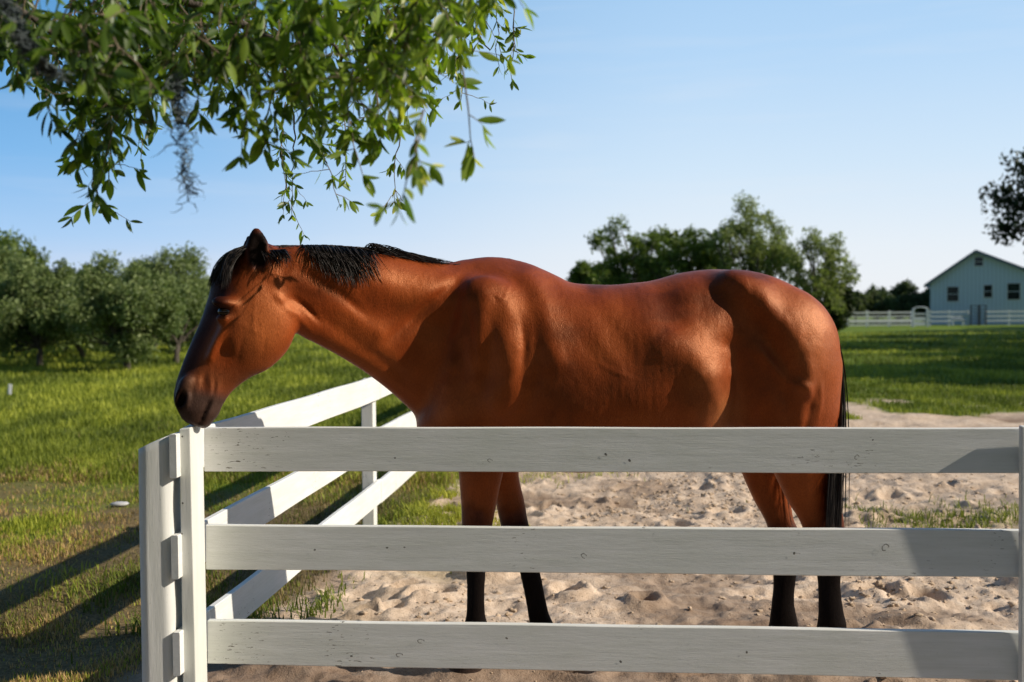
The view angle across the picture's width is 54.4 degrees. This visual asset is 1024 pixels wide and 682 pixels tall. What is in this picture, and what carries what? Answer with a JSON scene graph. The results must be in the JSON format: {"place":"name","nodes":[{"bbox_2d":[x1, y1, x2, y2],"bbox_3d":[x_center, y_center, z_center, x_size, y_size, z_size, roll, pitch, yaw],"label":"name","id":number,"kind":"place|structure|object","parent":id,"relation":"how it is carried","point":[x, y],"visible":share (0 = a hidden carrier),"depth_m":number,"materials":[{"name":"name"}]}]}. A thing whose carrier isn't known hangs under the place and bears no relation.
{"place":"outdoors","nodes":[
{"label":"outdoors","id":0,"kind":"place"},
{"bbox_2d":[0,315,1023,681],"bbox_3d":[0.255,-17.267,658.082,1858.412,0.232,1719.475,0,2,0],"label":"ground","id":1,"kind":"structure","parent":0,"point":[662,599],"depth_m":4.96,"materials":[{"name":"beige sand"}]},
{"bbox_2d":[7,384,11,394],"bbox_3d":[-7.832,0.822,15.530,0.075,0.310,0.015,0,2,0],"label":"ground marker","id":2,"kind":"object","parent":1,"relation":"on","point":[9,389],"visible":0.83,"depth_m":15.53,"materials":[{"name":"white plastic"}]},
{"bbox_2d":[0,244,42,351],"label":"grove tree","id":3,"kind":"object","parent":1,"relation":"on","point":[3,258],"visible":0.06,"depth_m":30.32,"materials":[{"name":"green plant"}]},
{"bbox_2d":[9,255,40,352],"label":"grove tree","id":4,"kind":"object","parent":1,"relation":"on","point":[31,274],"visible":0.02,"depth_m":35.95,"materials":[{"name":"green plant"}]},
{"bbox_2d":[0,225,50,268],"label":"tall tree","id":5,"kind":"object","parent":1,"relation":"on","point":[38,257],"visible":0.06,"depth_m":47.55,"materials":[{"name":"green plant"}]},
{"bbox_2d":[0,250,104,367],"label":"grove tree","id":6,"kind":"object","parent":1,"relation":"on","point":[29,310],"visible":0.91,"depth_m":24.74,"materials":[{"name":"green plant"}]},
{"bbox_2d":[30,263,123,359],"bbox_3d":[-13.344,-0.826,30.881,3.529,3.177,3.805,1,2,37],"label":"grove tree","id":7,"kind":"object","parent":1,"relation":"on","point":[81,350],"visible":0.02,"depth_m":30.34,"materials":[{"name":"green plant"}]},
{"bbox_2d":[92,259,128,349],"bbox_3d":[-13.844,-1.104,34.985,3.795,3.490,3.997,0,2,0],"label":"grove tree","id":8,"kind":"object","parent":1,"relation":"on","point":[122,264],"visible":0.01,"depth_m":35.05,"materials":[{"name":"green plant"}]},
{"bbox_2d":[110,501,128,506],"bbox_3d":[-2.793,1.159,7.087,0.131,0.036,0.094,0,2,0],"label":"stone","id":9,"kind":"object","parent":1,"relation":"on","point":[119,503],"visible":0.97,"depth_m":7.06,"materials":[{"name":"white stone"}]},
{"bbox_2d":[55,249,188,370],"bbox_3d":[-9.107,-0.629,23.509,3.076,3.106,3.376,0,2,0],"label":"grove tree","id":10,"kind":"object","parent":1,"relation":"on","point":[132,316],"visible":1,"depth_m":22.82,"materials":[{"name":"green plant"}]},
{"bbox_2d":[119,241,211,363],"bbox_3d":[-9.340,-0.985,27.473,3.336,3.585,3.147,0,2,21],"label":"grove tree","id":11,"kind":"object","parent":1,"relation":"on","point":[193,288],"visible":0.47,"depth_m":27.07,"materials":[{"name":"green plant"}]},
{"bbox_2d":[185,268,208,345],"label":"grove tree","id":12,"kind":"object","parent":1,"relation":"on","point":[191,327],"visible":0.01,"depth_m":35.76,"materials":[{"name":"green plant"}]},
{"bbox_2d":[0,0,538,244],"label":"live oak","id":13,"kind":"object","parent":1,"relation":"on","point":[109,58],"visible":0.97,"depth_m":2.10,"materials":[{"name":"green plant"}]},
{"bbox_2d":[0,0,76,87],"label":"hanging moss","id":14,"kind":"object","parent":13,"relation":"hanging from","point":[24,42],"visible":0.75,"depth_m":1.78,"materials":[{"name":"grey plant"}]},
{"bbox_2d":[151,66,209,213],"bbox_3d":[-0.626,-0.382,1.881,0.108,0.282,0.052,0,2,0],"label":"hanging moss","id":15,"kind":"object","parent":13,"relation":"hanging from","point":[180,90],"visible":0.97,"depth_m":1.88,"materials":[{"name":"grey plant"}]},
{"bbox_2d":[138,377,416,681],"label":"board fence","id":16,"kind":"object","parent":1,"relation":"on","point":[162,631],"visible":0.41,"depth_m":3.60,"materials":[{"name":"white wood"}]},
{"bbox_2d":[174,228,849,673],"bbox_3d":[0.058,0.428,3.567,2.353,1.620,0.593,-1,2,-6],"label":"horse","id":17,"kind":"object","parent":1,"relation":"on","point":[474,342],"visible":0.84,"depth_m":3.40},
{"bbox_2d":[565,258,600,284],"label":"oak tree","id":18,"kind":"object","parent":1,"relation":"on","point":[580,272],"visible":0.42,"depth_m":65.36,"materials":[{"name":"green plant"}]},
{"bbox_2d":[179,424,1023,681],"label":"board fence","id":19,"kind":"object","parent":1,"relation":"on","point":[929,653],"visible":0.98,"depth_m":3.20,"materials":[{"name":"white wood"}]},
{"bbox_2d":[584,214,671,284],"bbox_3d":[7.372,-3.900,59.779,5.950,7.469,5.596,0,2,0],"label":"oak tree","id":20,"kind":"object","parent":1,"relation":"on","point":[610,273],"visible":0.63,"depth_m":59.26,"materials":[{"name":"green plant"}]},
{"bbox_2d":[284,472,1018,681],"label":"sand clods","id":21,"kind":"object","parent":1,"relation":"on","point":[848,603],"visible":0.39,"depth_m":6.26,"materials":[{"name":"beige sand"}]},
{"bbox_2d":[635,224,737,281],"bbox_3d":[10.269,-3.360,56.872,5.492,6.413,4.786,-1,2,-20],"label":"oak tree","id":22,"kind":"object","parent":1,"relation":"on","point":[682,245],"visible":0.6,"depth_m":55.83,"materials":[{"name":"green plant"}]},
{"bbox_2d":[702,190,807,278],"bbox_3d":[13.126,-4.152,53.791,5.665,8.055,4.695,0,2,0],"label":"feathery tree","id":23,"kind":"object","parent":1,"relation":"on","point":[757,256],"visible":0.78,"depth_m":53.37,"materials":[{"name":"green plant"}]},
{"bbox_2d":[780,226,860,314],"bbox_3d":[16.055,-3.066,52.023,4.692,5.964,4.461,0,2,0],"label":"feathery tree","id":24,"kind":"object","parent":1,"relation":"on","point":[818,287],"visible":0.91,"depth_m":51.20,"materials":[{"name":"green plant"}]},
{"bbox_2d":[822,277,855,330],"bbox_3d":[18.442,-2.032,58.012,3.046,3.503,3.041,-2,2,-39],"label":"dark bush","id":25,"kind":"object","parent":1,"relation":"on","point":[840,320],"visible":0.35,"depth_m":57.17,"materials":[{"name":"green plant"}]},
{"bbox_2d":[853,289,870,323],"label":"tree","id":26,"kind":"object","parent":1,"relation":"on","point":[862,301],"visible":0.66,"depth_m":97.33,"materials":[{"name":"green plant"}]},
{"bbox_2d":[864,283,892,318],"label":"tree","id":27,"kind":"object","parent":1,"relation":"on","point":[873,293],"visible":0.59,"depth_m":99.68,"materials":[{"name":"green plant"}]},
{"bbox_2d":[847,311,911,326],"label":"paddock fence","id":28,"kind":"object","parent":1,"relation":"on","point":[867,320],"visible":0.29,"depth_m":77.88,"materials":[{"name":"white wood"}]},
{"bbox_2d":[874,293,909,323],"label":"tree","id":29,"kind":"object","parent":1,"relation":"on","point":[883,306],"visible":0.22,"depth_m":96.46,"materials":[{"name":"green plant"}]},
{"bbox_2d":[888,278,929,323],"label":"tree","id":30,"kind":"object","parent":1,"relation":"on","point":[904,298],"visible":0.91,"depth_m":91.55,"materials":[{"name":"green plant"}]},
{"bbox_2d":[912,307,928,326],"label":"paddock gate","id":31,"kind":"structure","parent":1,"relation":"on","point":[914,319],"depth_m":76.94,"materials":[{"name":"paint"}]},
{"bbox_2d":[914,288,929,321],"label":"tree","id":32,"kind":"object","parent":1,"relation":"on","point":[922,310],"visible":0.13,"depth_m":103.40,"materials":[{"name":"green plant"}]},
{"bbox_2d":[950,315,963,324],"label":"bench","id":33,"kind":"object","parent":1,"relation":"on","point":[952,323],"visible":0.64,"depth_m":82.68,"materials":[{"name":"grey wood"}]},
{"bbox_2d":[924,250,1023,324],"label":"barn","id":34,"kind":"structure","parent":1,"relation":"on","point":[978,277],"depth_m":84.76,"materials":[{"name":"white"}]},
{"bbox_2d":[946,286,958,301],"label":"window","id":35,"kind":"structure","parent":34,"relation":"in","point":[952,292],"depth_m":85.77,"materials":[{"name":"clear glass"}]},
{"bbox_2d":[974,256,983,266],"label":"window","id":36,"kind":"structure","parent":34,"relation":"in","point":[978,261],"depth_m":84.81,"materials":[{"name":"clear glass"}]},
{"bbox_2d":[983,284,992,297],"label":"window","id":37,"kind":"structure","parent":34,"relation":"in","point":[987,288],"depth_m":84.60,"materials":[{"name":"clear glass"}]},
{"bbox_2d":[1007,283,1020,299],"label":"window","id":38,"kind":"structure","parent":34,"relation":"in","point":[1013,289],"depth_m":83.78,"materials":[{"name":"clear glass"}]},
{"bbox_2d":[929,310,1023,325],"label":"yard fence","id":39,"kind":"object","parent":1,"relation":"on","point":[967,316],"visible":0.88,"depth_m":80.89,"materials":[{"name":"paint"}]},
{"bbox_2d":[970,305,986,324],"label":"metal gate","id":40,"kind":"structure","parent":1,"relation":"on","point":[979,315],"depth_m":80.65,"materials":[{"name":"grey metal"}]},
{"bbox_2d":[978,147,1023,269],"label":"live oak","id":41,"kind":"object","parent":1,"relation":"on","point":[1015,204],"visible":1,"depth_m":38.27,"materials":[{"name":"green plant"}]},
{"bbox_2d":[0,329,1023,681],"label":"grass","id":42,"kind":"structure","parent":0,"point":[40,439],"depth_m":10.97,"materials":[{"name":"green plant"}]},
{"bbox_2d":[0,0,1023,299],"label":"sky","id":43,"kind":"structure","parent":0,"point":[882,124],"materials":[{"name":"blue"}]}
]}

